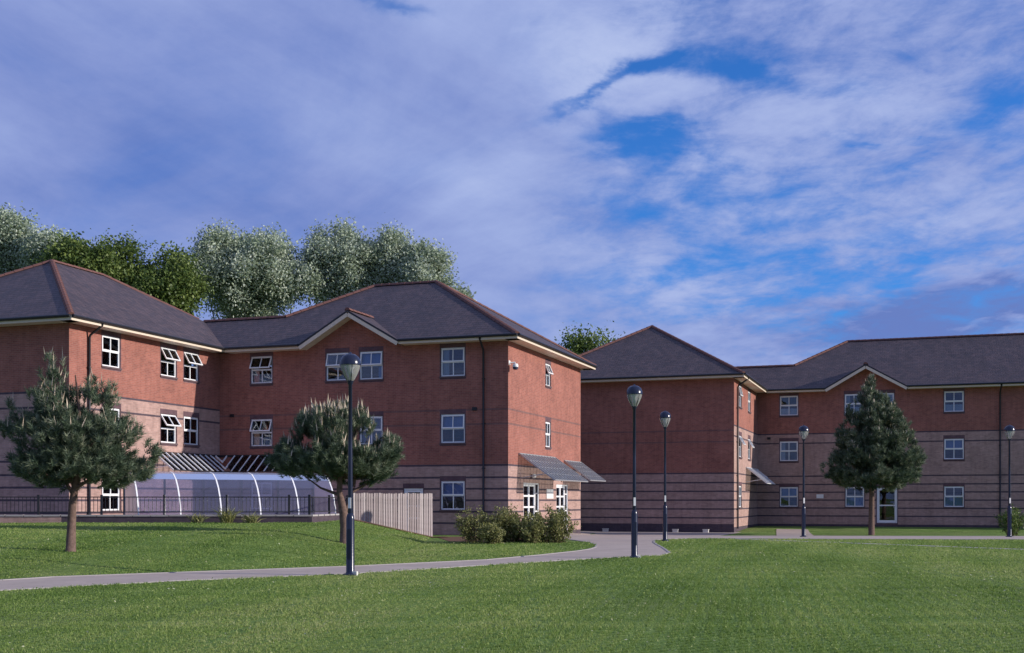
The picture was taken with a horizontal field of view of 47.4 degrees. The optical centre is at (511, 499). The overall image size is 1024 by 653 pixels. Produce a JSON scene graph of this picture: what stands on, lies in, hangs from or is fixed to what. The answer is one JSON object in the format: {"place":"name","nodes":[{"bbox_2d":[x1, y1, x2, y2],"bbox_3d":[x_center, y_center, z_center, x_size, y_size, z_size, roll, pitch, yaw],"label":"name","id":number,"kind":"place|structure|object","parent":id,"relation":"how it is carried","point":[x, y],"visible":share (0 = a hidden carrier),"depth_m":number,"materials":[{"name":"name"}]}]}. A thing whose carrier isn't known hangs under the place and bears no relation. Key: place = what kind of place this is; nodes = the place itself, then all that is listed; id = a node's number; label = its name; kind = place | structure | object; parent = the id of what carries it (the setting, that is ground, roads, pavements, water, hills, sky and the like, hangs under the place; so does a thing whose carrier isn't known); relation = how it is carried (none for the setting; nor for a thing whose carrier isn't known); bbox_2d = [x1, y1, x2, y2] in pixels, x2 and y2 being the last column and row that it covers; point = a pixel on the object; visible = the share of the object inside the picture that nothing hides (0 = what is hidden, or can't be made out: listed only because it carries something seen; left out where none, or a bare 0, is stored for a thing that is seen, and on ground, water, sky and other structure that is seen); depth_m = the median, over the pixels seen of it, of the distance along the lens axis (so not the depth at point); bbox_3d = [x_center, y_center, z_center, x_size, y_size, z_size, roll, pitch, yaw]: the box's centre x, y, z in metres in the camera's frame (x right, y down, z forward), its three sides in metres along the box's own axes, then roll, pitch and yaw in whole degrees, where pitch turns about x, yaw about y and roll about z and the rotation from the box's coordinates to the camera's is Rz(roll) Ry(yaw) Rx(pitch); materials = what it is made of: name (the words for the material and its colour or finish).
{"place":"outdoors","nodes":[
{"label":"outdoors","id":0,"kind":"place"},
{"bbox_2d":[0,521,431,578],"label":"grass bank","id":1,"kind":"structure","parent":0,"point":[82,562],"depth_m":29.04,"materials":[{"name":"green plant"}]},
{"bbox_2d":[0,347,165,551],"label":"pine tree","id":2,"kind":"object","parent":1,"relation":"on","point":[75,444],"visible":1,"depth_m":27.46,"materials":[{"name":"green plant"}]},
{"bbox_2d":[185,512,208,523],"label":"grass clump","id":3,"kind":"object","parent":1,"relation":"on","point":[198,519],"visible":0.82,"depth_m":41.26,"materials":[{"name":"green plant"}]},
{"bbox_2d":[208,505,243,522],"bbox_3d":[-10.070,0.501,41.381,1.282,0.698,1.527,0,0,-41],"label":"grass clump","id":4,"kind":"object","parent":1,"relation":"on","point":[229,517],"visible":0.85,"depth_m":41.30,"materials":[{"name":"green plant"}]},
{"bbox_2d":[235,511,265,522],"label":"grass clump","id":5,"kind":"object","parent":1,"relation":"on","point":[251,520],"visible":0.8,"depth_m":41.50,"materials":[{"name":"green plant"}]},
{"bbox_2d":[261,394,405,543],"bbox_3d":[-5.321,-0.920,35.114,3.595,4.684,3.604,0,0,-45],"label":"pine tree","id":6,"kind":"object","parent":1,"relation":"on","point":[325,427],"visible":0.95,"depth_m":34.63,"materials":[{"name":"green plant"}]},
{"bbox_2d":[0,549,589,588],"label":"path","id":7,"kind":"structure","parent":0,"point":[65,581],"depth_m":25.20,"materials":[{"name":"concrete"}]},
{"bbox_2d":[0,520,1023,652],"bbox_3d":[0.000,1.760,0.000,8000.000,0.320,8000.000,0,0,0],"label":"lawn","id":8,"kind":"structure","parent":0,"point":[860,531],"depth_m":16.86,"materials":[{"name":"green plant"}]},
{"bbox_2d":[0,200,41,273],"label":"silver tree","id":9,"kind":"object","parent":8,"relation":"on","point":[10,229],"visible":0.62,"depth_m":84.33,"materials":[{"name":"green plant"}]},
{"bbox_2d":[13,218,69,270],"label":"silver tree","id":10,"kind":"object","parent":8,"relation":"on","point":[34,239],"visible":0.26,"depth_m":82.90,"materials":[{"name":"green plant"}]},
{"bbox_2d":[25,228,125,277],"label":"dark tree","id":11,"kind":"object","parent":8,"relation":"on","point":[69,250],"visible":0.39,"depth_m":80.52,"materials":[{"name":"green plant"}]},
{"bbox_2d":[80,225,150,288],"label":"dark tree","id":12,"kind":"object","parent":8,"relation":"on","point":[129,249],"visible":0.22,"depth_m":82.61,"materials":[{"name":"green plant"}]},
{"bbox_2d":[118,240,217,317],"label":"dark tree","id":13,"kind":"object","parent":8,"relation":"on","point":[174,283],"visible":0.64,"depth_m":82.66,"materials":[{"name":"green plant"}]},
{"bbox_2d":[0,513,339,522],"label":"wall","id":14,"kind":"structure","parent":8,"relation":"on","point":[313,518],"depth_m":42.06,"materials":[{"name":"beige brick"}]},
{"bbox_2d":[0,495,347,514],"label":"railing","id":15,"kind":"object","parent":14,"relation":"on","point":[309,497],"visible":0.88,"depth_m":42.20,"materials":[{"name":"metal"}]},
{"bbox_2d":[186,217,311,318],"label":"silver tree","id":16,"kind":"object","parent":8,"relation":"on","point":[246,273],"visible":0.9,"depth_m":86.98,"materials":[{"name":"green plant"}]},
{"bbox_2d":[0,549,587,579],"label":"kerb","id":17,"kind":"structure","parent":8,"relation":"on","point":[280,568],"depth_m":26.81,"materials":[{"name":"grey concrete"}]},
{"bbox_2d":[0,259,605,534],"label":"apartment block","id":18,"kind":"structure","parent":8,"relation":"on","point":[473,403],"depth_m":53.78,"materials":[{"name":"red brick"}]},
{"bbox_2d":[102,407,118,434],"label":"window","id":19,"kind":"structure","parent":18,"relation":"in","point":[102,407],"depth_m":49.63,"materials":[{"name":"white plastic"}]},
{"bbox_2d":[101,335,121,369],"bbox_3d":[-16.933,-6.215,49.233,0.170,1.370,1.290,0,0,19],"label":"window","id":20,"kind":"structure","parent":18,"relation":"in","point":[110,345],"depth_m":49.23,"materials":[{"name":"white plastic"}]},
{"bbox_2d":[102,487,121,511],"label":"window","id":21,"kind":"structure","parent":18,"relation":"in","point":[108,492],"depth_m":49.30,"materials":[{"name":"white plastic"}]},
{"bbox_2d":[160,347,180,378],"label":"window","id":22,"kind":"structure","parent":18,"relation":"in","point":[168,369],"depth_m":53.02,"materials":[{"name":"white plastic"}]},
{"bbox_2d":[160,414,181,444],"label":"window","id":23,"kind":"structure","parent":18,"relation":"in","point":[168,435],"depth_m":53.03,"materials":[{"name":"white plastic"}]},
{"bbox_2d":[183,416,199,446],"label":"window","id":24,"kind":"structure","parent":18,"relation":"in","point":[190,423],"depth_m":54.74,"materials":[{"name":"white plastic"}]},
{"bbox_2d":[183,351,202,382],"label":"window","id":25,"kind":"structure","parent":18,"relation":"in","point":[190,372],"depth_m":54.71,"materials":[{"name":"white plastic"}]},
{"bbox_2d":[249,419,271,447],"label":"window","id":26,"kind":"structure","parent":18,"relation":"in","point":[259,442],"depth_m":56.22,"materials":[{"name":"white plastic"}]},
{"bbox_2d":[249,356,272,384],"bbox_3d":[-12.049,-6.215,56.114,1.290,1.370,0.440,0,0,19],"label":"window","id":27,"kind":"structure","parent":18,"relation":"in","point":[256,363],"depth_m":56.16,"materials":[{"name":"white plastic"}]},
{"bbox_2d":[249,482,272,510],"bbox_3d":[-12.025,-0.165,56.185,1.290,1.370,0.250,0,0,19],"label":"window","id":28,"kind":"structure","parent":18,"relation":"in","point":[265,488],"depth_m":56.23,"materials":[{"name":"white plastic"}]},
{"bbox_2d":[325,352,348,381],"bbox_3d":[-8.203,-6.215,54.768,1.290,1.370,0.263,0,0,19],"label":"window","id":29,"kind":"structure","parent":18,"relation":"in","point":[336,365],"depth_m":54.85,"materials":[{"name":"white plastic"}]},
{"bbox_2d":[358,351,383,380],"bbox_3d":[-6.518,-6.215,54.287,1.290,1.370,0.270,0,0,19],"label":"window","id":30,"kind":"structure","parent":18,"relation":"in","point":[371,359],"depth_m":54.32,"materials":[{"name":"white plastic"}]},
{"bbox_2d":[360,416,381,445],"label":"window","id":31,"kind":"structure","parent":18,"relation":"in","point":[378,419],"depth_m":54.33,"materials":[{"name":"white plastic"}]},
{"bbox_2d":[404,488,422,532],"bbox_3d":[-4.489,0.545,53.586,0.950,2.130,0.110,0,0,19],"label":"door","id":32,"kind":"structure","parent":18,"relation":"in","point":[406,490],"depth_m":53.55,"materials":[{"name":"white plastic"}]},
{"bbox_2d":[439,347,465,377],"bbox_3d":[-2.654,-6.215,52.949,1.290,1.370,0.270,0,0,19],"label":"window","id":33,"kind":"structure","parent":18,"relation":"in","point":[445,361],"depth_m":53.01,"materials":[{"name":"white plastic"}]},
{"bbox_2d":[439,414,465,444],"bbox_3d":[-2.655,-3.195,52.944,1.290,1.370,0.260,0,0,19],"label":"window","id":34,"kind":"structure","parent":18,"relation":"in","point":[453,422],"depth_m":52.99,"materials":[{"name":"white plastic"}]},
{"bbox_2d":[439,481,465,510],"bbox_3d":[-2.655,-0.165,52.944,1.290,1.370,0.260,0,0,19],"label":"window","id":35,"kind":"structure","parent":18,"relation":"in","point":[448,488],"depth_m":53.01,"materials":[{"name":"white plastic"}]},
{"bbox_2d":[524,483,538,518],"bbox_3d":[0.877,0.405,55.182,0.174,2.410,2.400,0,0,19],"label":"door","id":36,"kind":"structure","parent":18,"relation":"in","point":[531,492],"depth_m":55.39,"materials":[{"name":"white plastic"}]},
{"bbox_2d":[545,422,551,448],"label":"window","id":37,"kind":"structure","parent":18,"relation":"in","point":[547,423],"depth_m":57.83,"materials":[{"name":"white plastic"}]},
{"bbox_2d":[545,364,553,387],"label":"window","id":38,"kind":"structure","parent":18,"relation":"in","point":[548,367],"depth_m":57.82,"materials":[{"name":"white plastic"}]},
{"bbox_2d":[556,484,567,528],"bbox_3d":[2.537,0.415,59.972,0.174,2.390,2.100,0,0,19],"label":"door","id":39,"kind":"structure","parent":18,"relation":"in","point":[561,490],"depth_m":60.15,"materials":[{"name":"white plastic"}]},
{"bbox_2d":[0,555,658,590],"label":"kerb","id":40,"kind":"structure","parent":8,"relation":"on","point":[285,576],"depth_m":23.90,"materials":[{"name":"grey concrete"}]},
{"bbox_2d":[282,212,393,306],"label":"silver tree","id":41,"kind":"object","parent":8,"relation":"on","point":[327,266],"visible":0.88,"depth_m":88.97,"materials":[{"name":"green plant"}]},
{"bbox_2d":[339,352,360,575],"bbox_3d":[-3.423,-0.767,24.700,0.456,4.733,0.451,0,0,10],"label":"street lamp","id":42,"kind":"object","parent":8,"relation":"on","point":[350,361],"visible":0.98,"depth_m":24.65,"materials":[{"name":"navy paint"},{"name":"silver steel"},{"name":"glass"}]},
{"bbox_2d":[347,529,350,558],"bbox_3d":[-3.438,0.939,24.612,0.090,0.637,0.008,0,0,10],"label":"access door","id":43,"kind":"structure","parent":42,"relation":"in","point":[348,530],"depth_m":24.61,"materials":[{"name":"blue paint"}]},
{"bbox_2d":[353,493,432,537],"bbox_3d":[-4.926,0.795,48.305,3.936,2.166,0.177,0,0,-39],"label":"picket fence","id":44,"kind":"object","parent":8,"relation":"on","point":[376,515],"visible":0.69,"depth_m":48.37,"materials":[{"name":"brown wood"}]},
{"bbox_2d":[352,220,441,284],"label":"silver tree","id":45,"kind":"object","parent":8,"relation":"on","point":[391,242],"visible":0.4,"depth_m":89.52,"materials":[{"name":"green plant"}]},
{"bbox_2d":[355,519,445,536],"bbox_3d":[-4.728,1.164,47.954,5.448,0.811,0.686,0,0,-41],"label":"soil bed","id":46,"kind":"object","parent":8,"relation":"on","point":[396,528],"visible":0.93,"depth_m":47.80,"materials":[{"name":"brown soil"}]},
{"bbox_2d":[384,237,462,288],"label":"silver tree","id":47,"kind":"object","parent":8,"relation":"on","point":[430,262],"visible":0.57,"depth_m":88.72,"materials":[{"name":"green plant"}]},
{"bbox_2d":[449,275,476,300],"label":"leafy tree","id":48,"kind":"object","parent":8,"relation":"on","point":[464,291],"visible":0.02,"depth_m":92.70,"materials":[{"name":"green plant"}]},
{"bbox_2d":[454,505,494,542],"bbox_3d":[-1.401,1.058,43.284,1.669,1.777,1.268,0,0,-13],"label":"shrub","id":49,"kind":"object","parent":8,"relation":"on","point":[468,531],"visible":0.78,"depth_m":43.02,"materials":[{"name":"green plant"}]},
{"bbox_2d":[438,536,513,542],"bbox_3d":[-0.662,1.592,47.503,4.318,0.001,8.306,0,0,-9],"label":"planting bed","id":50,"kind":"object","parent":8,"relation":"on","point":[456,539],"visible":0.16,"depth_m":46.76,"materials":[{"name":"soil"}]},
{"bbox_2d":[489,503,526,542],"bbox_3d":[-0.156,0.971,43.585,1.586,1.743,1.508,0,0,0],"label":"shrub","id":51,"kind":"object","parent":50,"relation":"on","point":[507,526],"visible":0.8,"depth_m":43.30,"materials":[{"name":"green plant"}]},
{"bbox_2d":[503,511,538,541],"bbox_3d":[0.254,1.104,43.931,1.449,1.408,1.231,0,0,31],"label":"shrub","id":52,"kind":"object","parent":50,"relation":"on","point":[519,538],"visible":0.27,"depth_m":43.74,"materials":[{"name":"green plant"}]},
{"bbox_2d":[528,509,559,542],"bbox_3d":[1.207,1.054,43.750,1.363,1.459,1.560,0,0,0],"label":"shrub","id":53,"kind":"object","parent":50,"relation":"on","point":[542,536],"visible":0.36,"depth_m":43.58,"materials":[{"name":"green plant"}]},
{"bbox_2d":[477,517,506,543],"bbox_3d":[-0.707,1.214,42.315,1.152,1.156,1.196,0,0,0],"label":"shrub","id":54,"kind":"object","parent":8,"relation":"on","point":[492,533],"visible":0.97,"depth_m":42.08,"materials":[{"name":"green plant"}]},
{"bbox_2d":[512,511,553,543],"bbox_3d":[0.703,1.134,42.893,1.333,1.612,1.382,0,0,39],"label":"shrub","id":55,"kind":"object","parent":8,"relation":"on","point":[531,530],"visible":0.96,"depth_m":42.76,"materials":[{"name":"green plant"}]},
{"bbox_2d":[540,503,581,542],"bbox_3d":[1.808,0.954,43.397,1.574,1.652,1.505,0,0,0],"label":"shrub","id":56,"kind":"object","parent":8,"relation":"on","point":[560,529],"visible":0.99,"depth_m":43.17,"materials":[{"name":"green plant"}]},
{"bbox_2d":[554,321,624,354],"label":"leafy tree","id":57,"kind":"object","parent":8,"relation":"on","point":[580,344],"visible":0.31,"depth_m":96.58,"materials":[{"name":"green plant"}]},
{"bbox_2d":[566,537,666,557],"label":"forecourt","id":58,"kind":"structure","parent":8,"relation":"on","point":[611,547],"depth_m":38.92,"materials":[{"name":"concrete"}]},
{"bbox_2d":[626,384,642,557],"bbox_3d":[3.362,-0.791,32.070,0.456,4.782,0.451,0,0,-5],"label":"street lamp","id":59,"kind":"object","parent":8,"relation":"on","point":[634,391],"visible":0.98,"depth_m":32.02,"materials":[{"name":"black metal"}]},
{"bbox_2d":[633,522,636,545],"bbox_3d":[3.370,0.932,31.981,0.090,0.644,0.008,0,0,-5],"label":"access door","id":60,"kind":"structure","parent":59,"relation":"in","point":[634,523],"depth_m":31.98,"materials":[{"name":"blue paint"}]},
{"bbox_2d":[659,410,670,540],"bbox_3d":[5.929,-0.936,45.200,0.456,5.072,0.451,0,0,-3],"label":"street lamp","id":61,"kind":"object","parent":8,"relation":"on","point":[665,415],"visible":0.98,"depth_m":45.15,"materials":[{"name":"black metal"}]},
{"bbox_2d":[664,514,666,531],"bbox_3d":[5.934,0.891,45.111,0.090,0.683,0.008,0,0,-3],"label":"access door","id":62,"kind":"structure","parent":61,"relation":"in","point":[665,515],"depth_m":45.11,"materials":[{"name":"blue paint"}]},
{"bbox_2d":[579,325,1023,532],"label":"apartment block","id":63,"kind":"structure","parent":8,"relation":"on","point":[734,452],"depth_m":73.65,"materials":[{"name":"red brick"}]},
{"bbox_2d":[739,386,742,408],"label":"window","id":64,"kind":"structure","parent":63,"relation":"in","point":[740,389],"depth_m":70.70,"materials":[{"name":"white plastic"}]},
{"bbox_2d":[739,486,742,507],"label":"window","id":65,"kind":"structure","parent":63,"relation":"in","point":[739,486],"depth_m":70.72,"materials":[{"name":"white plastic"}]},
{"bbox_2d":[739,436,745,458],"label":"window","id":66,"kind":"structure","parent":63,"relation":"in","point":[741,440],"depth_m":70.72,"materials":[{"name":"white plastic"}]},
{"bbox_2d":[748,391,750,412],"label":"window","id":67,"kind":"structure","parent":63,"relation":"in","point":[748,391],"depth_m":74.51,"materials":[{"name":"white plastic"}]},
{"bbox_2d":[748,439,754,460],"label":"window","id":68,"kind":"structure","parent":63,"relation":"in","point":[750,443],"depth_m":74.51,"materials":[{"name":"white plastic"}]},
{"bbox_2d":[779,396,798,416],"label":"window","id":69,"kind":"structure","parent":63,"relation":"in","point":[793,411],"depth_m":77.56,"materials":[{"name":"white plastic"}]},
{"bbox_2d":[779,441,798,461],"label":"window","id":70,"kind":"structure","parent":63,"relation":"in","point":[782,443],"depth_m":77.57,"materials":[{"name":"white plastic"}]},
{"bbox_2d":[779,487,798,507],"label":"window","id":71,"kind":"structure","parent":63,"relation":"in","point":[785,492],"depth_m":77.58,"materials":[{"name":"white plastic"}]},
{"bbox_2d":[844,394,860,414],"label":"window","id":72,"kind":"structure","parent":63,"relation":"in","point":[847,396],"depth_m":76.26,"materials":[{"name":"white plastic"}]},
{"bbox_2d":[844,487,864,507],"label":"window","id":73,"kind":"structure","parent":63,"relation":"in","point":[851,501],"depth_m":76.19,"materials":[{"name":"white plastic"}]},
{"bbox_2d":[877,488,896,522],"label":"door","id":74,"kind":"structure","parent":63,"relation":"in","point":[878,490],"depth_m":75.53,"materials":[{"name":"white plastic"}]},
{"bbox_2d":[883,393,893,401],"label":"window","id":75,"kind":"structure","parent":63,"relation":"in","point":[890,395],"depth_m":75.49,"materials":[{"name":"white plastic"}]},
{"bbox_2d":[943,391,964,412],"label":"window","id":76,"kind":"structure","parent":63,"relation":"in","point":[954,408],"depth_m":74.19,"materials":[{"name":"white plastic"}]},
{"bbox_2d":[943,439,964,459],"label":"window","id":77,"kind":"structure","parent":63,"relation":"in","point":[949,444],"depth_m":74.21,"materials":[{"name":"white plastic"}]},
{"bbox_2d":[943,486,964,507],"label":"window","id":78,"kind":"structure","parent":63,"relation":"in","point":[949,501],"depth_m":74.22,"materials":[{"name":"white plastic"}]},
{"bbox_2d":[653,538,1022,554],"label":"kerb","id":79,"kind":"structure","parent":8,"relation":"on","point":[754,538],"depth_m":47.57,"materials":[{"name":"grey concrete"}]},
{"bbox_2d":[690,536,1023,538],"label":"footpath","id":80,"kind":"structure","parent":8,"relation":"on","point":[909,537],"depth_m":49.11,"materials":[{"name":"concrete"}]},
{"bbox_2d":[798,425,808,536],"bbox_3d":[12.544,-0.815,50.200,0.456,4.830,0.451,0,0,-11],"label":"street lamp","id":81,"kind":"object","parent":80,"relation":"on","point":[803,429],"visible":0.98,"depth_m":50.16,"materials":[{"name":"black metal"}]},
{"bbox_2d":[803,514,805,528],"bbox_3d":[12.562,0.925,50.113,0.090,0.650,0.008,0,0,-11],"label":"access door","id":82,"kind":"structure","parent":81,"relation":"in","point":[804,515],"depth_m":50.11,"materials":[{"name":"blue paint"}]},
{"bbox_2d":[1004,424,1014,536],"bbox_3d":[21.316,-0.815,50.000,0.456,4.830,0.451,0,0,-7],"label":"street lamp","id":83,"kind":"object","parent":80,"relation":"on","point":[1009,429],"visible":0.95,"depth_m":49.96,"materials":[{"name":"black metal"}]},
{"bbox_2d":[1010,514,1011,528],"bbox_3d":[21.328,0.925,49.912,0.090,0.650,0.008,0,0,-7],"label":"access door","id":84,"kind":"structure","parent":83,"relation":"in","point":[1010,514],"depth_m":49.91,"materials":[{"name":"blue paint"}]},
{"bbox_2d":[818,374,927,534],"bbox_3d":[19.758,-2.481,63.512,5.128,9.003,4.969,0,0,39],"label":"pine tree","id":85,"kind":"object","parent":8,"relation":"on","point":[871,451],"visible":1,"depth_m":62.60,"materials":[{"name":"green plant"}]},
{"bbox_2d":[752,539,1021,549],"bbox_3d":[15.413,1.592,39.205,1.090,0.001,21.043,0,0,-39],"label":"lawn edging","id":86,"kind":"object","parent":8,"relation":"on","point":[895,544],"visible":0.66,"depth_m":41.08,"materials":[{"name":"grey concrete"}]},
{"bbox_2d":[994,503,1023,535],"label":"shrub","id":87,"kind":"object","parent":8,"relation":"on","point":[1018,521],"visible":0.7,"depth_m":55.81,"materials":[{"name":"green plant"}]},
{"bbox_2d":[0,0,1023,366],"label":"sky","id":88,"kind":"structure","parent":0,"point":[746,182],"materials":[{"name":"blue"}]},
{"bbox_2d":[543,531,739,538],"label":"forecourt","id":89,"kind":"structure","parent":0,"point":[641,535],"depth_m":63.98,"materials":[{"name":"concrete"}]},
{"bbox_2d":[776,529,813,535],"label":"side path","id":90,"kind":"structure","parent":0,"point":[788,532],"depth_m":67.71,"materials":[{"name":"concrete"}]},
{"label":"courtyard paving","id":91,"kind":"structure","parent":0,"visible":0},
{"bbox_2d":[123,472,335,514],"bbox_3d":[-10.890,0.262,45.358,7.670,2.680,2.545,0,0,-30],"label":"bike shelter","id":92,"kind":"object","parent":91,"relation":"on","point":[130,504],"visible":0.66,"depth_m":45.20,"materials":[{"name":"clear plastic"}]}
]}

